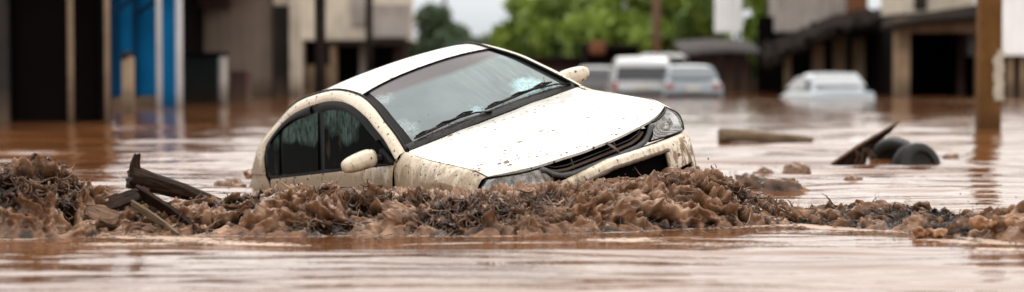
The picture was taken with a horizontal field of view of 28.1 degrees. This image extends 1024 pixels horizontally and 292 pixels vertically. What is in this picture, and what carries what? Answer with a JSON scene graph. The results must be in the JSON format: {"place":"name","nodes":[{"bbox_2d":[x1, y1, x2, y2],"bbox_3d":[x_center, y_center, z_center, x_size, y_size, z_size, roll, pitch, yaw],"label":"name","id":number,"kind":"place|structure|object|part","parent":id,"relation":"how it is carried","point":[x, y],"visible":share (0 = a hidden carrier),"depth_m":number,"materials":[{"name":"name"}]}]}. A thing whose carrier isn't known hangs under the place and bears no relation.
{"place":"outdoors","nodes":[
{"label":"outdoors","id":0,"kind":"place"},
{"bbox_2d":[0,89,1023,291],"bbox_3d":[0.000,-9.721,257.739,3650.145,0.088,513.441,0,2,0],"label":"water","id":1,"kind":"structure","parent":0,"point":[216,141],"depth_m":10.89,"materials":[{"name":"brown liquid"}]},
{"bbox_2d":[121,51,134,113],"bbox_3d":[-6.940,-0.648,37.005,0.235,2.134,0.230,0,2,0],"label":"bollard post","id":2,"kind":"object","parent":1,"relation":"in","point":[128,94],"visible":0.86,"depth_m":36.90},
{"bbox_2d":[111,0,182,107],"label":"blue building","id":3,"kind":"structure","parent":1,"relation":"on","point":[148,34],"depth_m":43.00,"materials":[{"name":"paint"}]},
{"bbox_2d":[184,52,228,102],"bbox_3d":[-7.083,-1.098,47.595,0.853,2.156,1.400,0,2,0],"label":"metal container","id":4,"kind":"object","parent":1,"relation":"on","point":[201,77],"visible":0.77,"depth_m":46.98,"materials":[{"name":"black metal"}]},
{"bbox_2d":[218,57,226,104],"bbox_3d":[-6.281,-0.911,44.500,0.191,2.039,0.196,0,2,0],"label":"fence post","id":5,"kind":"object","parent":1,"relation":"in","point":[222,80],"visible":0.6,"depth_m":44.40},
{"bbox_2d":[214,177,246,185],"bbox_3d":[-2.167,0.302,15.745,0.271,0.130,0.236,0,2,0],"label":"mud clod","id":6,"kind":"object","parent":1,"relation":"on","point":[234,181],"visible":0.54,"depth_m":15.69,"materials":[{"name":"brown soil"}]},
{"bbox_2d":[230,70,251,101],"bbox_3d":[-6.400,-0.922,48.403,0.403,1.739,0.800,0,2,0],"label":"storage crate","id":7,"kind":"object","parent":1,"relation":"in","point":[240,85],"visible":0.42,"depth_m":47.99,"materials":[{"name":"brown"}]},
{"bbox_2d":[243,169,253,178],"bbox_3d":[-2.047,0.217,15.916,0.087,0.084,0.053,0,2,0],"label":"mud splash","id":8,"kind":"object","parent":1,"relation":"on","point":[247,175],"visible":0.91,"depth_m":15.90,"materials":[{"name":"brown soil"}]},
{"bbox_2d":[314,0,325,92],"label":"utility pole","id":9,"kind":"object","parent":1,"relation":"on","point":[320,44],"visible":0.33,"depth_m":43.86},
{"bbox_2d":[302,0,412,88],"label":"cream building","id":10,"kind":"structure","parent":1,"relation":"on","point":[346,36],"depth_m":69.89,"materials":[{"name":"beige paint"}]},
{"bbox_2d":[351,0,364,24],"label":"window","id":11,"kind":"structure","parent":10,"relation":"in","point":[357,6],"depth_m":69.78,"materials":[{"name":"beige"}]},
{"bbox_2d":[366,0,372,71],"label":"utility pole","id":12,"kind":"object","parent":1,"relation":"on","point":[369,35],"visible":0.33,"depth_m":61.83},
{"bbox_2d":[249,42,695,190],"bbox_3d":[-0.539,0.037,14.493,2.026,1.336,4.328,-21,7,-29],"label":"sedan car","id":13,"kind":"object","parent":1,"relation":"on","point":[469,115],"visible":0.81,"depth_m":13.66,"materials":[{"name":"white paint"}]},
{"bbox_3d":[-1.487,0.559,14.820,0.069,0.693,0.912,-21,7,-29],"label":"door","id":14,"kind":"part","parent":13,"relation":"part of","materials":[{"name":"paint"}]},
{"bbox_3d":[-1.305,-0.018,14.351,0.038,0.602,2.209,-1,3,-30],"label":"window frame","id":15,"kind":"part","parent":13,"relation":"part of","materials":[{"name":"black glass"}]},
{"bbox_3d":[-0.973,0.497,13.924,0.069,0.693,1.141,-21,7,-29],"label":"door","id":16,"kind":"part","parent":13,"relation":"part of","materials":[{"name":"paint"}]},
{"bbox_2d":[456,23,490,44],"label":"tree","id":17,"kind":"object","parent":1,"relation":"on","point":[485,39],"visible":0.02,"depth_m":114.43,"materials":[{"name":"green plant"}]},
{"bbox_2d":[0,156,970,232],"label":"mud tendrils","id":18,"kind":"object","parent":1,"relation":"on","point":[558,203],"visible":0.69,"depth_m":11.47,"materials":[{"name":"brown soil"}]},
{"bbox_2d":[487,0,531,53],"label":"tree","id":19,"kind":"object","parent":1,"relation":"on","point":[503,36],"visible":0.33,"depth_m":98.50,"materials":[{"name":"green plant"}]},
{"bbox_2d":[0,153,1023,242],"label":"mud","id":20,"kind":"structure","parent":1,"relation":"on","point":[37,218],"depth_m":11.48,"materials":[{"name":"brown soil"}]},
{"bbox_2d":[84,201,121,227],"bbox_3d":[-2.267,0.380,11.298,0.224,0.038,0.115,18,46,13],"label":"clod","id":21,"kind":"object","parent":20,"relation":"on","point":[102,213],"visible":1,"depth_m":11.28,"materials":[{"name":"brown soil"}]},
{"bbox_2d":[95,186,149,209],"bbox_3d":[-2.212,0.309,11.545,0.380,0.031,0.109,-19,45,-25],"label":"broken board","id":22,"kind":"object","parent":20,"relation":"on","point":[118,200],"visible":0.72,"depth_m":11.54,"materials":[{"name":"brown wood"}]},
{"bbox_2d":[131,200,179,235],"bbox_3d":[-1.963,0.404,11.280,0.352,0.054,0.026,33,43,16],"label":"broken board","id":23,"kind":"object","parent":20,"relation":"on","point":[147,213],"visible":0.98,"depth_m":11.28,"materials":[{"name":"brown wood"}]},
{"bbox_2d":[122,201,188,214],"bbox_3d":[-2.021,0.419,11.672,0.427,0.255,0.033,6,-29,-15],"label":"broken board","id":24,"kind":"object","parent":20,"relation":"on","point":[152,209],"visible":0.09,"depth_m":11.68,"materials":[{"name":"brown wood"}]},
{"bbox_2d":[135,184,198,232],"bbox_3d":[-1.919,0.366,11.450,0.517,0.116,0.036,31,59,30],"label":"broken board","id":25,"kind":"object","parent":20,"relation":"on","point":[156,202],"visible":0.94,"depth_m":11.46,"materials":[{"name":"brown wood"}]},
{"bbox_2d":[125,153,221,199],"bbox_3d":[-1.945,0.209,11.871,0.578,0.214,0.169,16,-4,-22],"label":"driftwood log","id":26,"kind":"object","parent":20,"relation":"on","point":[155,183],"visible":0.87,"depth_m":11.79,"materials":[{"name":"brown wood"}]},
{"bbox_2d":[282,183,305,191],"bbox_3d":[-1.268,0.268,11.917,0.141,0.113,0.055,0,2,0],"label":"mud splash","id":27,"kind":"object","parent":20,"relation":"on","point":[302,190],"visible":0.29,"depth_m":11.90,"materials":[{"name":"brown soil"}]},
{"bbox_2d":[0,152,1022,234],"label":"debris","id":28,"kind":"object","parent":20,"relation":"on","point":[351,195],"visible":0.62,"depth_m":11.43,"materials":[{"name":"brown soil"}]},
{"bbox_2d":[16,134,1023,216],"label":"mud droplets","id":29,"kind":"object","parent":20,"relation":"on","point":[322,187],"visible":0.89,"depth_m":11.49},
{"bbox_2d":[968,215,1020,229],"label":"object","id":30,"kind":"object","parent":20,"relation":"on","point":[976,222],"visible":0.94,"depth_m":10.89,"materials":[{"name":"brown soil"}]},
{"bbox_2d":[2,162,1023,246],"bbox_3d":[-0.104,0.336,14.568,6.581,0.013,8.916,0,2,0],"label":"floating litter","id":31,"kind":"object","parent":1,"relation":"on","point":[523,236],"visible":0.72,"depth_m":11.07,"materials":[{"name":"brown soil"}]},
{"bbox_2d":[513,0,574,55],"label":"tree","id":32,"kind":"object","parent":1,"relation":"on","point":[537,29],"visible":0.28,"depth_m":94.96,"materials":[{"name":"green plant"}]},
{"bbox_2d":[580,66,611,90],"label":"parked car","id":33,"kind":"object","parent":1,"relation":"on","point":[597,78],"visible":0.11,"depth_m":65.88,"materials":[{"name":"grey paint"}]},
{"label":"rear window","id":34,"kind":"part","parent":33,"relation":"part of","materials":[{"name":"grey glass"}]},
{"bbox_2d":[579,44,641,65],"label":"house","id":35,"kind":"structure","parent":1,"relation":"on","point":[610,54],"depth_m":83.91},
{"bbox_2d":[606,56,669,95],"bbox_3d":[3.583,-1.678,57.685,1.722,1.711,3.790,0,2,0],"label":"parked van","id":36,"kind":"object","parent":1,"relation":"on","point":[636,75],"visible":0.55,"depth_m":55.91,"materials":[{"name":"white metal"}]},
{"bbox_3d":[3.583,-1.984,55.908,1.520,0.363,0.100,0,2,0],"label":"rear window","id":37,"kind":"part","parent":36,"relation":"part of","materials":[{"name":"grey glass"}]},
{"bbox_2d":[652,0,659,52],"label":"utility pole","id":38,"kind":"object","parent":1,"relation":"on","point":[655,26],"visible":0.33,"depth_m":79.75,"materials":[{"name":"brown wood"}]},
{"bbox_2d":[640,53,687,64],"bbox_3d":[4.761,-2.112,65.715,1.702,1.715,3.707,0,2,0],"label":"parked van","id":39,"kind":"object","parent":1,"relation":"on","point":[675,59],"visible":0.11,"depth_m":63.99,"materials":[{"name":"grey paint"}]},
{"bbox_3d":[4.761,-2.470,63.893,1.440,0.353,0.095,0,2,0],"label":"rear window","id":40,"kind":"part","parent":39,"relation":"part of","materials":[{"name":"grey glass"}]},
{"bbox_2d":[625,0,733,55],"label":"tree","id":41,"kind":"object","parent":1,"relation":"on","point":[639,31],"visible":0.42,"depth_m":88.86,"materials":[{"name":"green plant"}]},
{"bbox_2d":[659,64,722,96],"bbox_3d":[4.806,-1.570,56.178,1.584,1.339,3.810,0,2,0],"label":"parked car","id":42,"kind":"object","parent":1,"relation":"on","point":[687,80],"visible":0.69,"depth_m":54.37,"materials":[{"name":"silver metal"}]},
{"bbox_3d":[4.806,-1.952,54.516,1.360,0.301,0.350,0,2,0],"label":"rear window","id":43,"kind":"part","parent":42,"relation":"part of","materials":[{"name":"grey glass"}]},
{"bbox_2d":[665,50,756,89],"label":"house","id":44,"kind":"structure","parent":1,"relation":"on","point":[728,70],"depth_m":67.95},
{"bbox_2d":[674,0,749,40],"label":"tree","id":45,"kind":"object","parent":1,"relation":"on","point":[695,19],"visible":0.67,"depth_m":81.20,"materials":[{"name":"green plant"}]},
{"bbox_2d":[673,38,761,92],"bbox_3d":[6.201,-1.961,62.227,2.362,2.670,3.510,0,2,0],"label":"awning","id":46,"kind":"object","parent":1,"relation":"on","point":[692,48],"visible":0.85,"depth_m":61.26,"materials":[{"name":"grey metal"}]},
{"bbox_2d":[715,0,742,90],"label":"billboard","id":47,"kind":"object","parent":1,"relation":"on","point":[728,16],"visible":0.71,"depth_m":65.89},
{"bbox_2d":[735,172,768,188],"bbox_3d":[1.749,0.332,15.237,0.357,0.279,0.200,0,2,0],"label":"mud clod","id":48,"kind":"object","parent":1,"relation":"on","point":[754,181],"visible":0.38,"depth_m":15.18,"materials":[{"name":"brown soil"}]},
{"bbox_2d":[752,167,773,173],"bbox_3d":[2.103,0.253,17.103,0.202,0.159,0.151,0,2,0],"label":"mud clod","id":49,"kind":"object","parent":1,"relation":"on","point":[763,170],"visible":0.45,"depth_m":17.07,"materials":[{"name":"brown soil"}]},
{"bbox_2d":[716,128,813,142],"bbox_3d":[2.951,-0.096,23.842,1.141,0.181,0.176,2,2,-8],"label":"floating log","id":50,"kind":"object","parent":1,"relation":"on","point":[728,135],"visible":0.93,"depth_m":23.79,"materials":[{"name":"brown wood"}]},
{"bbox_2d":[758,178,809,191],"bbox_3d":[1.971,0.339,14.953,0.443,0.219,0.194,0,2,0],"label":"mud clod","id":51,"kind":"object","parent":1,"relation":"on","point":[786,184],"visible":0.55,"depth_m":14.90,"materials":[{"name":"brown soil"}]},
{"bbox_2d":[782,161,810,173],"bbox_3d":[2.441,0.233,17.609,0.251,0.212,0.203,-1,3,-20],"label":"mud clod","id":52,"kind":"object","parent":1,"relation":"on","point":[794,167],"visible":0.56,"depth_m":17.55,"materials":[{"name":"brown soil"}]},
{"bbox_2d":[780,72,874,99],"bbox_3d":[7.995,-1.271,52.452,1.624,1.241,4.060,0,2,-6],"label":"parked car","id":53,"kind":"object","parent":1,"relation":"on","point":[830,86],"visible":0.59,"depth_m":51.05,"materials":[{"name":"white metal"}]},
{"bbox_3d":[7.287,-1.608,52.142,0.154,0.306,2.000,0,2,-6],"label":"side window","id":54,"kind":"part","parent":53,"relation":"part of","materials":[{"name":"grey glass"}]},
{"bbox_3d":[8.128,-1.663,51.161,1.320,0.323,0.488,0,2,-6],"label":"rear window","id":55,"kind":"part","parent":53,"relation":"part of","materials":[{"name":"white glass"}]},
{"bbox_2d":[844,175,862,179],"bbox_3d":[2.702,0.287,16.227,0.182,0.117,0.150,0,2,0],"label":"mud clod","id":56,"kind":"object","parent":1,"relation":"on","point":[851,177],"visible":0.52,"depth_m":16.19,"materials":[{"name":"brown soil"}]},
{"bbox_2d":[853,147,875,164],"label":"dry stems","id":57,"kind":"object","parent":1,"relation":"on","point":[862,154],"visible":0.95,"depth_m":18.81,"materials":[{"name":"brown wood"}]},
{"bbox_2d":[831,121,899,165],"bbox_3d":[3.265,-0.019,19.006,0.751,0.428,0.122,-1,3,-22],"label":"leaning board","id":58,"kind":"object","parent":1,"relation":"on","point":[850,156],"visible":0.94,"depth_m":18.98,"materials":[{"name":"brown wood"}]},
{"bbox_2d":[868,136,909,158],"bbox_3d":[3.610,0.159,19.366,0.502,0.502,0.198,1,13,22],"label":"tyre","id":59,"kind":"object","parent":1,"relation":"on","point":[887,147],"visible":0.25,"depth_m":19.29,"materials":[{"name":"black rubber"}]},
{"bbox_2d":[892,142,940,164],"bbox_3d":[3.757,0.208,19.018,0.482,0.482,0.198,-1,-11,-28],"label":"tyre","id":60,"kind":"object","parent":1,"relation":"on","point":[914,153],"visible":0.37,"depth_m":18.97,"materials":[{"name":"black rubber"}]},
{"bbox_2d":[865,0,975,95],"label":"garage","id":61,"kind":"structure","parent":1,"relation":"on","point":[915,46],"depth_m":57.95,"materials":[{"name":"black"}]},
{"bbox_2d":[914,0,926,9],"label":"window","id":62,"kind":"structure","parent":61,"relation":"in","point":[918,4],"depth_m":57.29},
{"bbox_2d":[912,226,947,237],"bbox_3d":[2.229,0.460,10.927,0.188,0.069,0.069,0,2,0],"label":"mud splash","id":63,"kind":"object","parent":1,"relation":"on","point":[919,232],"visible":1,"depth_m":10.90,"materials":[{"name":"brown soil"}]},
{"bbox_2d":[942,153,959,158],"bbox_3d":[4.269,0.139,19.895,0.160,0.139,0.166,-2,3,-38],"label":"mud clod","id":64,"kind":"object","parent":1,"relation":"on","point":[950,156],"visible":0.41,"depth_m":19.86,"materials":[{"name":"brown soil"}]},
{"bbox_2d":[975,0,1004,128],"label":"street post","id":65,"kind":"object","parent":1,"relation":"in","point":[990,83],"visible":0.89,"depth_m":28.60,"materials":[{"name":"brown wood"}]},
{"bbox_2d":[965,0,1023,96],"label":"white house","id":66,"kind":"structure","parent":1,"relation":"on","point":[1013,32],"depth_m":54.94,"materials":[{"name":"white paint"}]},
{"bbox_2d":[589,41,604,54],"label":"water tank","id":67,"kind":"object","parent":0,"point":[596,47],"visible":1,"depth_m":81.93,"materials":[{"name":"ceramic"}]},
{"bbox_2d":[413,0,880,40],"label":"sky","id":68,"kind":"structure","parent":0,"point":[479,16],"materials":[{"name":"white"}]},
{"label":"ground","id":69,"kind":"structure","parent":0,"visible":0},
{"bbox_2d":[0,0,111,122],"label":"open shed","id":70,"kind":"structure","parent":69,"relation":"on","point":[55,60],"depth_m":32.16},
{"bbox_2d":[182,0,301,97],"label":"brown building","id":71,"kind":"structure","parent":69,"relation":"on","point":[261,40],"depth_m":55.89,"materials":[{"name":"brown paint"}]},
{"bbox_2d":[273,6,288,95],"bbox_3d":[-6.280,-2.096,55.911,0.424,3.463,0.300,0,2,0],"label":"door","id":72,"kind":"structure","parent":71,"relation":"in","point":[280,13],"depth_m":55.74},
{"bbox_2d":[406,1,470,57],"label":"tree","id":73,"kind":"object","parent":69,"relation":"on","point":[436,27],"visible":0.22,"depth_m":104.22,"materials":[{"name":"green plant"}]},
{"bbox_2d":[526,56,582,71],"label":"house","id":74,"kind":"structure","parent":69,"relation":"on","point":[558,63],"depth_m":87.93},
{"bbox_2d":[556,0,651,55],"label":"tree","id":75,"kind":"object","parent":69,"relation":"on","point":[589,21],"visible":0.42,"depth_m":90.83,"materials":[{"name":"green plant"}]},
{"bbox_2d":[739,0,767,80],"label":"tree","id":76,"kind":"object","parent":69,"relation":"on","point":[749,24],"visible":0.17,"depth_m":65.63,"materials":[{"name":"green plant"}]},
{"bbox_2d":[757,0,890,92],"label":"old house","id":77,"kind":"structure","parent":69,"relation":"on","point":[797,38],"depth_m":62.38,"materials":[{"name":"wood"}]}
]}

